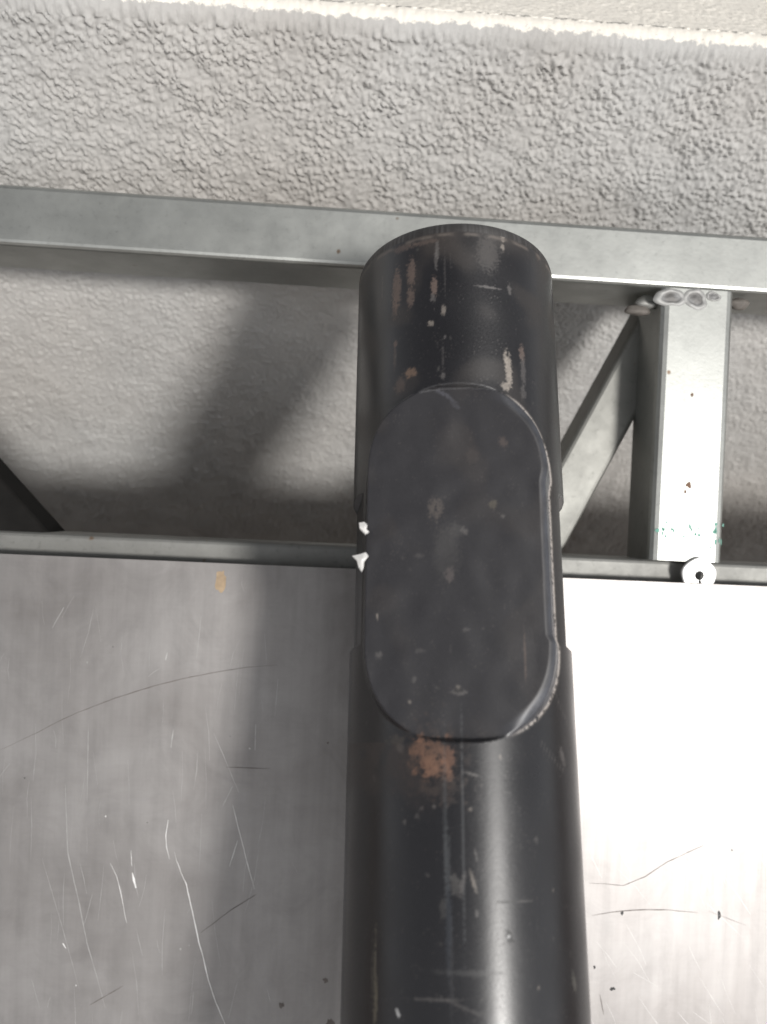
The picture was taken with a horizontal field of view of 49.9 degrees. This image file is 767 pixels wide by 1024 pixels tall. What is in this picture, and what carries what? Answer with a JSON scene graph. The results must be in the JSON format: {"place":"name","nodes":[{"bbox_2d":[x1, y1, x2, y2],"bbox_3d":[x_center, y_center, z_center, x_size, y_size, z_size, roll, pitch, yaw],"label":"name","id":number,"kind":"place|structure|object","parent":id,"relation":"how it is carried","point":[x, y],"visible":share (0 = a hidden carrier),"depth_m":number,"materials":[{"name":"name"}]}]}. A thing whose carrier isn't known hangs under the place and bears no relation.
{"place":"outdoors","nodes":[
{"label":"outdoors","id":0,"kind":"place"},
{"label":"ground","id":1,"kind":"structure","parent":0,"visible":0},
{"bbox_2d":[0,184,766,1023],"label":"framed metal panel","id":2,"kind":"object","parent":1,"relation":"on","point":[172,766],"visible":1,"depth_m":0.44,"materials":[{"name":"metal"}]},
{"bbox_2d":[340,223,590,1023],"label":"black pipe","id":3,"kind":"object","parent":2,"relation":"attached to","point":[463,898],"visible":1,"depth_m":0.30,"materials":[{"name":"metal"}]},
{"bbox_2d":[352,552,367,571],"bbox_3d":[-0.009,0.018,0.301,0.006,0.003,0.008,3,90,-4],"label":"plaster chip","id":4,"kind":"object","parent":3,"relation":"on","point":[360,559],"visible":1,"depth_m":0.30,"materials":[{"name":"white paint"}]},
{"bbox_2d":[359,522,368,534],"bbox_3d":[-0.007,0.006,0.304,0.004,0.003,0.005,3,90,-4],"label":"plaster chip","id":5,"kind":"object","parent":3,"relation":"on","point":[363,527],"visible":1,"depth_m":0.30,"materials":[{"name":"white paint"}]},
{"bbox_2d":[681,557,715,583],"bbox_3d":[0.173,0.035,0.453,0.019,0.002,0.019,3,90,-4],"label":"washer","id":6,"kind":"object","parent":2,"relation":"on","point":[693,566],"visible":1,"depth_m":0.45,"materials":[{"name":"silver metal"}]},
{"bbox_2d":[0,0,766,561],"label":"rendered wall","id":7,"kind":"structure","parent":1,"relation":"on","point":[170,406],"depth_m":0.49,"materials":[{"name":"white paint"}]}
]}

